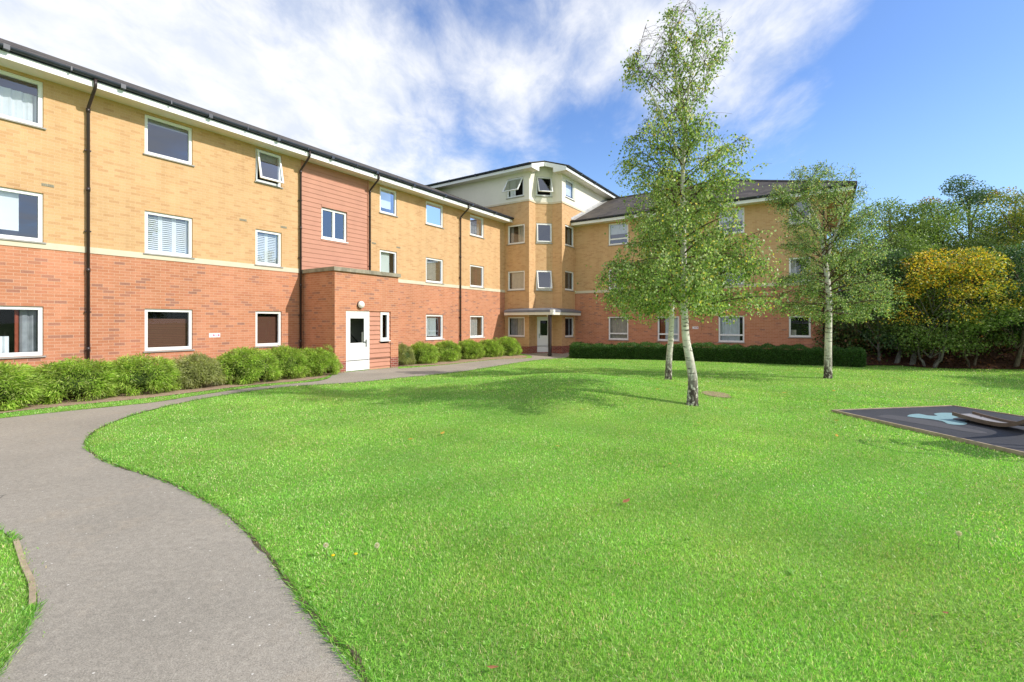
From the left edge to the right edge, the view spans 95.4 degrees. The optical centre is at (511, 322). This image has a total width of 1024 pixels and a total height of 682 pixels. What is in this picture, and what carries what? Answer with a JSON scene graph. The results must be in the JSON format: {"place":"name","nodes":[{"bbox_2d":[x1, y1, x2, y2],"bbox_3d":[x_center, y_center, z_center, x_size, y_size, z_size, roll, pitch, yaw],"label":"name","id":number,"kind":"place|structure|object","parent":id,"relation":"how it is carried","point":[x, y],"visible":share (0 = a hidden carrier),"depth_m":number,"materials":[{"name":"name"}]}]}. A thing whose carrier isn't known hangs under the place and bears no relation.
{"place":"outdoors","nodes":[
{"label":"outdoors","id":0,"kind":"place"},
{"bbox_2d":[0,353,568,681],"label":"path","id":1,"kind":"structure","parent":0,"point":[142,578],"depth_m":3.03,"materials":[{"name":"grey asphalt"}]},
{"bbox_2d":[0,353,1023,681],"bbox_3d":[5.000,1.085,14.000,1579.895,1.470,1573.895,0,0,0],"label":"ground","id":2,"kind":"structure","parent":0,"point":[466,407],"depth_m":4.01,"materials":[{"name":"green plant"}]},
{"bbox_2d":[13,538,35,605],"bbox_3d":[-3.268,1.667,3.127,1.243,0.066,0.049,0,0,40],"label":"path edging","id":3,"kind":"object","parent":2,"relation":"on","point":[32,593],"visible":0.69,"depth_m":3.06,"materials":[{"name":"beige concrete"}]},
{"bbox_2d":[0,372,329,412],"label":"soil bed","id":4,"kind":"object","parent":2,"relation":"on","point":[123,396],"visible":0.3,"depth_m":10.64,"materials":[{"name":"brown soil"}]},
{"bbox_2d":[0,360,56,411],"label":"shrub","id":5,"kind":"object","parent":4,"relation":"on","point":[15,382],"visible":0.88,"depth_m":8.93,"materials":[{"name":"green plant"}]},
{"bbox_2d":[20,355,127,404],"bbox_3d":[-9.497,1.211,10.093,1.978,1.044,1.801,0,0,6],"label":"shrub","id":6,"kind":"object","parent":4,"relation":"on","point":[73,378],"visible":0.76,"depth_m":9.78,"materials":[{"name":"green plant"}]},
{"bbox_2d":[96,352,182,395],"bbox_3d":[-8.804,1.208,11.046,1.800,1.061,1.831,0,0,14],"label":"shrub","id":7,"kind":"object","parent":4,"relation":"on","point":[138,373],"visible":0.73,"depth_m":10.75,"materials":[{"name":"green plant"}]},
{"bbox_2d":[163,351,229,389],"bbox_3d":[-8.173,1.220,12.031,1.534,1.027,1.620,0,0,-11],"label":"shrub","id":8,"kind":"object","parent":4,"relation":"on","point":[196,370],"visible":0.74,"depth_m":11.69,"materials":[{"name":"green plant"}]},
{"bbox_2d":[214,346,284,384],"bbox_3d":[-7.365,1.186,13.025,1.862,1.120,1.835,0,0,-1],"label":"shrub","id":9,"kind":"object","parent":4,"relation":"on","point":[244,364],"visible":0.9,"depth_m":12.59,"materials":[{"name":"green plant"}]},
{"bbox_2d":[259,344,310,379],"bbox_3d":[-6.857,1.176,13.978,1.720,1.154,1.566,0,0,-1],"label":"shrub","id":10,"kind":"object","parent":4,"relation":"on","point":[291,363],"visible":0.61,"depth_m":13.70,"materials":[{"name":"green plant"}]},
{"bbox_2d":[296,344,343,376],"bbox_3d":[-6.265,1.212,14.862,1.717,1.083,1.687,0,0,37],"label":"shrub","id":11,"kind":"object","parent":4,"relation":"on","point":[321,361],"visible":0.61,"depth_m":14.52,"materials":[{"name":"green plant"}]},
{"bbox_2d":[5,379,324,417],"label":"path verge","id":12,"kind":"structure","parent":2,"relation":"on","point":[143,403],"depth_m":9.57,"materials":[{"name":"soil"}]},
{"bbox_2d":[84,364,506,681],"bbox_3d":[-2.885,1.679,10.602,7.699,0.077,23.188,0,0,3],"label":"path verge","id":13,"kind":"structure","parent":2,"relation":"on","point":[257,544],"depth_m":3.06,"materials":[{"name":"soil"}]},
{"bbox_2d":[323,542,328,558],"bbox_3d":[-1.298,1.592,3.250,0.040,0.117,0.040,0,0,0],"label":"dandelion clock","id":14,"kind":"object","parent":2,"relation":"on","point":[325,545],"visible":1,"depth_m":3.25,"materials":[{"name":"white plant"}]},
{"bbox_2d":[0,38,856,376],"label":"apartment building","id":15,"kind":"structure","parent":2,"relation":"on","point":[136,220],"depth_m":15.48,"materials":[{"name":"beige brick"}]},
{"bbox_2d":[0,70,45,129],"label":"window","id":16,"kind":"structure","parent":15,"relation":"in","point":[19,107],"depth_m":10.74,"materials":[{"name":"white plastic"}]},
{"bbox_2d":[0,187,45,243],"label":"window","id":17,"kind":"structure","parent":15,"relation":"in","point":[9,198],"depth_m":10.62,"materials":[{"name":"white plastic"}]},
{"bbox_2d":[0,306,45,358],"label":"window","id":18,"kind":"structure","parent":15,"relation":"in","point":[31,317],"depth_m":10.81,"materials":[{"name":"white plastic"}]},
{"bbox_2d":[143,114,194,166],"bbox_3d":[-9.636,-5.081,13.072,0.230,1.111,1.230,0,0,34],"label":"window","id":19,"kind":"structure","parent":15,"relation":"in","point":[151,120],"depth_m":13.09,"materials":[{"name":"white plastic"}]},
{"bbox_2d":[143,211,194,258],"bbox_3d":[-9.640,-2.436,13.074,0.240,1.181,1.230,0,0,34],"label":"window","id":20,"kind":"structure","parent":15,"relation":"in","point":[172,252],"depth_m":13.14,"materials":[{"name":"white plastic"}]},
{"bbox_2d":[143,309,194,352],"bbox_3d":[-9.636,0.215,13.072,0.230,1.181,1.230,0,0,34],"label":"window","id":21,"kind":"structure","parent":15,"relation":"in","point":[158,330],"depth_m":13.12,"materials":[{"name":"white plastic"}]},
{"bbox_2d":[209,333,219,336],"bbox_3d":[-8.932,0.378,13.995,0.008,0.125,0.310,0,0,34],"label":"wall sign","id":22,"kind":"object","parent":15,"relation":"attached to","point":[214,334],"visible":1,"depth_m":13.99,"materials":[{"name":"white plastic"}]},
{"bbox_2d":[254,311,280,347],"bbox_3d":[-8.081,0.215,15.411,0.230,1.181,0.950,0,0,34],"label":"window","id":23,"kind":"structure","parent":15,"relation":"in","point":[268,326],"depth_m":15.51,"materials":[{"name":"white plastic"}]},
{"bbox_2d":[254,148,283,188],"bbox_3d":[-8.003,-5.081,15.359,0.417,1.111,0.950,0,0,34],"label":"window","id":24,"kind":"structure","parent":15,"relation":"in","point":[261,155],"depth_m":15.46,"materials":[{"name":"white plastic"}]},
{"bbox_2d":[255,229,282,267],"bbox_3d":[-8.085,-2.436,15.413,0.240,1.181,0.950,0,0,34],"label":"window","id":25,"kind":"structure","parent":15,"relation":"in","point":[277,239],"depth_m":15.50,"materials":[{"name":"white plastic"}]},
{"bbox_2d":[321,208,347,242],"bbox_3d":[-6.676,-3.631,17.459,0.160,1.171,1.180,0,0,34],"label":"window","id":26,"kind":"structure","parent":15,"relation":"in","point":[333,238],"depth_m":17.49,"materials":[{"name":"white plastic"}]},
{"bbox_2d":[346,311,368,370],"bbox_3d":[-5.361,0.620,16.165,0.113,2.060,1.000,0,0,34],"label":"entrance door","id":27,"kind":"structure","parent":15,"relation":"in","point":[355,352],"depth_m":16.20,"materials":[{"name":"white plastic"}]},
{"bbox_2d":[379,312,390,341],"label":"window","id":28,"kind":"structure","parent":15,"relation":"in","point":[386,338],"depth_m":17.17,"materials":[{"name":"white plastic"}]},
{"bbox_2d":[380,250,395,272],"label":"window","id":29,"kind":"structure","parent":15,"relation":"in","point":[384,255],"depth_m":19.71,"materials":[{"name":"white plastic"}]},
{"bbox_2d":[379,187,397,216],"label":"window","id":30,"kind":"structure","parent":15,"relation":"in","point":[385,194],"depth_m":19.75,"materials":[{"name":"white plastic"}]},
{"bbox_2d":[425,315,442,339],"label":"window","id":31,"kind":"structure","parent":15,"relation":"in","point":[434,323],"depth_m":22.07,"materials":[{"name":"white plastic"}]},
{"bbox_2d":[426,257,442,283],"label":"window","id":32,"kind":"structure","parent":15,"relation":"in","point":[434,267],"depth_m":22.07,"materials":[{"name":"white plastic"}]},
{"bbox_2d":[426,201,444,228],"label":"window","id":33,"kind":"structure","parent":15,"relation":"in","point":[434,212],"depth_m":22.06,"materials":[{"name":"white plastic"}]},
{"bbox_2d":[470,214,484,238],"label":"window","id":34,"kind":"structure","parent":15,"relation":"in","point":[476,223],"depth_m":24.75,"materials":[{"name":"white plastic"}]},
{"bbox_2d":[470,265,484,288],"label":"window","id":35,"kind":"structure","parent":15,"relation":"in","point":[476,272],"depth_m":24.75,"materials":[{"name":"white plastic"}]},
{"bbox_2d":[470,315,484,337],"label":"window","id":36,"kind":"structure","parent":15,"relation":"in","point":[476,322],"depth_m":24.75,"materials":[{"name":"white plastic"}]},
{"bbox_2d":[502,176,523,198],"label":"window","id":37,"kind":"structure","parent":15,"relation":"in","point":[511,185],"depth_m":26.26,"materials":[{"name":"white plastic"}]},
{"bbox_2d":[507,317,524,336],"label":"window","id":38,"kind":"structure","parent":15,"relation":"in","point":[517,323],"depth_m":26.60,"materials":[{"name":"white plastic"}]},
{"bbox_2d":[508,270,524,290],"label":"window","id":39,"kind":"structure","parent":15,"relation":"in","point":[518,277],"depth_m":26.50,"materials":[{"name":"white plastic"}]},
{"bbox_2d":[508,224,524,244],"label":"window","id":40,"kind":"structure","parent":15,"relation":"in","point":[521,229],"depth_m":26.50,"materials":[{"name":"white plastic"}]},
{"bbox_2d":[537,317,547,351],"bbox_3d":[1.832,0.670,26.638,0.850,2.020,0.113,0,0,-11],"label":"entrance door","id":41,"kind":"structure","parent":15,"relation":"in","point":[542,340],"depth_m":26.61,"materials":[{"name":"white plastic"}]},
{"bbox_2d":[535,270,551,290],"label":"window","id":42,"kind":"structure","parent":15,"relation":"in","point":[543,288],"depth_m":26.52,"materials":[{"name":"white plastic"}]},
{"bbox_2d":[535,223,552,243],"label":"window","id":43,"kind":"structure","parent":15,"relation":"in","point":[537,242],"depth_m":26.55,"materials":[{"name":"white plastic"}]},
{"bbox_2d":[536,176,552,196],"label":"window","id":44,"kind":"structure","parent":15,"relation":"in","point":[551,187],"depth_m":26.52,"materials":[{"name":"white plastic"}]},
{"bbox_2d":[565,317,572,337],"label":"window","id":45,"kind":"structure","parent":15,"relation":"in","point":[566,336],"depth_m":27.48,"materials":[{"name":"white plastic"}]},
{"bbox_2d":[565,225,573,247],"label":"window","id":46,"kind":"structure","parent":15,"relation":"in","point":[568,230],"depth_m":27.47,"materials":[{"name":"white plastic"}]},
{"bbox_2d":[565,271,574,291],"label":"window","id":47,"kind":"structure","parent":15,"relation":"in","point":[568,272],"depth_m":27.54,"materials":[{"name":"white plastic"}]},
{"bbox_2d":[565,179,574,201],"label":"window","id":48,"kind":"structure","parent":15,"relation":"in","point":[568,183],"depth_m":27.43,"materials":[{"name":"white plastic"}]},
{"bbox_2d":[609,270,625,289],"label":"window","id":49,"kind":"structure","parent":15,"relation":"in","point":[613,286],"depth_m":26.64,"materials":[{"name":"white plastic"}]},
{"bbox_2d":[608,222,627,245],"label":"window","id":50,"kind":"structure","parent":15,"relation":"in","point":[617,229],"depth_m":26.41,"materials":[{"name":"white plastic"}]},
{"bbox_2d":[609,317,628,340],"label":"window","id":51,"kind":"structure","parent":15,"relation":"in","point":[619,332],"depth_m":26.46,"materials":[{"name":"white plastic"}]},
{"bbox_2d":[658,316,679,341],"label":"window","id":52,"kind":"structure","parent":15,"relation":"in","point":[662,331],"depth_m":24.99,"materials":[{"name":"white plastic"}]},
{"bbox_2d":[717,316,743,342],"bbox_3d":[10.902,0.329,23.137,1.260,1.351,0.306,0,0,34],"label":"window","id":53,"kind":"structure","parent":15,"relation":"in","point":[730,333],"depth_m":23.21,"materials":[{"name":"white plastic"}]},
{"bbox_2d":[719,207,744,234],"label":"window","id":54,"kind":"structure","parent":15,"relation":"in","point":[740,212],"depth_m":23.03,"materials":[{"name":"white plastic"}]},
{"bbox_2d":[788,200,810,225],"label":"window","id":55,"kind":"structure","parent":15,"relation":"in","point":[799,203],"depth_m":21.56,"materials":[{"name":"white plastic"}]},
{"bbox_2d":[788,316,811,337],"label":"window","id":56,"kind":"structure","parent":15,"relation":"in","point":[792,333],"depth_m":21.55,"materials":[{"name":"white plastic"}]},
{"bbox_2d":[789,257,810,282],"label":"window","id":57,"kind":"structure","parent":15,"relation":"in","point":[792,266],"depth_m":21.72,"materials":[{"name":"white plastic"}]},
{"bbox_2d":[398,354,526,365],"bbox_3d":[-1.817,1.703,21.855,3.116,0.070,9.600,0,0,34],"label":"soil bed","id":58,"kind":"object","parent":2,"relation":"on","point":[479,359],"visible":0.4,"depth_m":20.69,"materials":[{"name":"brown soil"}]},
{"bbox_2d":[398,343,415,365],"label":"shrub","id":59,"kind":"object","parent":58,"relation":"on","point":[405,357],"visible":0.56,"depth_m":18.22,"materials":[{"name":"green plant"}]},
{"bbox_2d":[407,341,440,363],"bbox_3d":[-3.736,1.242,19.376,1.557,1.061,1.607,0,0,-28],"label":"shrub","id":60,"kind":"object","parent":58,"relation":"on","point":[423,353],"visible":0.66,"depth_m":19.03,"materials":[{"name":"green plant"}]},
{"bbox_2d":[434,340,461,361],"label":"shrub","id":61,"kind":"object","parent":58,"relation":"on","point":[447,349],"visible":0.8,"depth_m":20.23,"materials":[{"name":"green plant"}]},
{"bbox_2d":[455,338,484,358],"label":"shrub","id":62,"kind":"object","parent":58,"relation":"on","point":[471,349],"visible":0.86,"depth_m":21.53,"materials":[{"name":"green plant"}]},
{"bbox_2d":[479,337,503,356],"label":"shrub","id":63,"kind":"object","parent":58,"relation":"on","point":[492,348],"visible":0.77,"depth_m":22.89,"materials":[{"name":"green plant"}]},
{"bbox_2d":[495,336,521,355],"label":"shrub","id":64,"kind":"object","parent":58,"relation":"on","point":[510,345],"visible":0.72,"depth_m":24.17,"materials":[{"name":"green plant"}]},
{"bbox_2d":[92,441,844,681],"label":"lawn weeds","id":65,"kind":"object","parent":2,"relation":"on","point":[449,642],"visible":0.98,"depth_m":2.62,"materials":[{"name":"green plant"}]},
{"bbox_2d":[600,163,732,379],"bbox_3d":[4.373,-1.460,13.248,3.662,6.220,3.933,0,0,0],"label":"birch tree","id":66,"kind":"object","parent":2,"relation":"on","point":[668,364],"visible":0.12,"depth_m":13.11,"materials":[{"name":"green plant"}]},
{"bbox_2d":[577,0,790,405],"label":"birch tree","id":67,"kind":"object","parent":2,"relation":"on","point":[705,283],"visible":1,"depth_m":8.26,"materials":[{"name":"green plant"}]},
{"bbox_2d":[702,391,730,397],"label":"bare soil","id":68,"kind":"structure","parent":2,"relation":"on","point":[715,394],"depth_m":9.97,"materials":[{"name":"beige soil"}]},
{"bbox_2d":[764,159,912,378],"bbox_3d":[9.518,-1.632,13.710,3.747,6.700,3.861,0,0,0],"label":"birch tree","id":69,"kind":"object","parent":2,"relation":"on","point":[814,288],"visible":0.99,"depth_m":13.66,"materials":[{"name":"green plant"}]},
{"bbox_2d":[831,405,1023,456],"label":"play mat","id":70,"kind":"object","parent":2,"relation":"on","point":[941,421],"visible":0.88,"depth_m":7.45,"materials":[{"name":"black rubber"}]},
{"bbox_2d":[952,411,1023,427],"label":"playground slide","id":71,"kind":"object","parent":70,"relation":"on","point":[985,419],"visible":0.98,"depth_m":7.37,"materials":[{"name":"metal"}]},
{"bbox_2d":[955,531,961,547],"bbox_3d":[3.262,1.584,3.400,0.040,0.132,0.040,0,0,0],"label":"dandelion clock","id":72,"kind":"object","parent":2,"relation":"on","point":[958,532],"visible":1,"depth_m":3.40,"materials":[{"name":"white plant"}]},
{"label":"soil bed","id":73,"kind":"structure","parent":2,"relation":"on","visible":0},
{"bbox_2d":[568,341,866,366],"bbox_3d":[8.284,1.353,20.910,12.186,1.088,1.312,0,0,31],"label":"hedge","id":74,"kind":"object","parent":73,"relation":"on","point":[850,356],"visible":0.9,"depth_m":19.88,"materials":[{"name":"green plant"}]},
{"bbox_2d":[0,0,1023,295],"label":"sky","id":75,"kind":"structure","parent":0,"point":[917,95],"materials":[{"name":"blue"}]},
{"bbox_2d":[787,335,1023,368],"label":"woodland floor","id":76,"kind":"structure","parent":0,"point":[993,355],"depth_m":17.84,"materials":[{"name":"brown plant"}]},
{"bbox_2d":[832,306,868,343],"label":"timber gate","id":77,"kind":"structure","parent":76,"relation":"on","point":[843,330],"depth_m":21.11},
{"bbox_2d":[827,232,877,296],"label":"woodland tree","id":78,"kind":"object","parent":76,"relation":"on","point":[836,273],"visible":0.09,"depth_m":21.92,"materials":[{"name":"green plant"}]},
{"bbox_2d":[832,245,947,360],"bbox_3d":[15.094,-0.717,18.972,3.525,4.861,3.532,0,0,0],"label":"woodland tree","id":79,"kind":"object","parent":76,"relation":"on","point":[890,262],"visible":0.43,"depth_m":18.35,"materials":[{"name":"green plant"}]},
{"bbox_2d":[838,196,959,291],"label":"woodland tree","id":80,"kind":"object","parent":76,"relation":"on","point":[913,227],"visible":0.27,"depth_m":20.36,"materials":[{"name":"green plant"}]},
{"bbox_2d":[798,272,1023,362],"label":"undergrowth","id":81,"kind":"object","parent":76,"relation":"on","point":[838,333],"visible":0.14,"depth_m":19.79,"materials":[{"name":"green plant"}]},
{"bbox_2d":[855,229,967,362],"bbox_3d":[15.922,-0.974,18.781,3.667,5.630,3.775,0,0,0],"label":"woodland tree","id":82,"kind":"object","parent":76,"relation":"on","point":[915,245],"visible":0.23,"depth_m":18.51,"materials":[{"name":"green plant"}]},
{"bbox_2d":[867,248,981,364],"bbox_3d":[16.256,-0.527,18.649,3.445,4.816,3.833,0,0,0],"label":"woodland tree","id":83,"kind":"object","parent":76,"relation":"on","point":[913,359],"visible":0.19,"depth_m":17.80,"materials":[{"name":"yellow plant"}]},
{"bbox_2d":[834,194,1023,300],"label":"woodland","id":84,"kind":"object","parent":76,"relation":"on","point":[929,223],"visible":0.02,"depth_m":25.69,"materials":[{"name":"green plant"}]},
{"bbox_2d":[867,247,1008,367],"bbox_3d":[15.826,-0.513,17.604,3.774,4.739,3.880,0,0,-24],"label":"maple tree","id":85,"kind":"object","parent":76,"relation":"on","point":[930,340],"visible":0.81,"depth_m":17.03,"materials":[{"name":"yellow plant"}]},
{"bbox_2d":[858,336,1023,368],"bbox_3d":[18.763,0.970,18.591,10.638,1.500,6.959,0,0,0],"label":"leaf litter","id":86,"kind":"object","parent":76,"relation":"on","point":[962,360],"visible":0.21,"depth_m":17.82,"materials":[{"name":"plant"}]},
{"bbox_2d":[885,196,1009,292],"bbox_3d":[19.213,-2.583,20.819,3.660,6.258,4.505,0,0,-34],"label":"woodland tree","id":87,"kind":"object","parent":76,"relation":"on","point":[983,242],"visible":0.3,"depth_m":20.16,"materials":[{"name":"green plant"}]},
{"bbox_2d":[901,246,1023,366],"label":"woodland tree","id":88,"kind":"object","parent":76,"relation":"on","point":[1014,309],"visible":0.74,"depth_m":16.31,"materials":[{"name":"green plant"}]},
{"bbox_2d":[916,174,1019,302],"bbox_3d":[22.366,-3.416,22.874,4.102,7.923,4.494,0,0,-43],"label":"tree","id":89,"kind":"object","parent":76,"relation":"on","point":[977,195],"visible":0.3,"depth_m":22.57,"materials":[{"name":"green plant"}]},
{"bbox_2d":[950,186,1023,286],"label":"woodland tree","id":90,"kind":"object","parent":76,"relation":"on","point":[1016,221],"visible":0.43,"depth_m":19.89,"materials":[{"name":"green plant"}]},
{"bbox_2d":[957,242,1023,366],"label":"woodland tree","id":91,"kind":"object","parent":76,"relation":"on","point":[1013,252],"visible":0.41,"depth_m":16.58,"materials":[{"name":"green plant"}]},
{"bbox_2d":[981,207,1023,284],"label":"woodland tree","id":92,"kind":"object","parent":76,"relation":"on","point":[1004,229],"visible":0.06,"depth_m":21.90,"materials":[{"name":"green plant"}]},
{"bbox_2d":[1000,288,1023,339],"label":"woodland tree","id":93,"kind":"object","parent":76,"relation":"on","point":[1019,335],"visible":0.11,"depth_m":17.09,"materials":[{"name":"green plant"}]}
]}

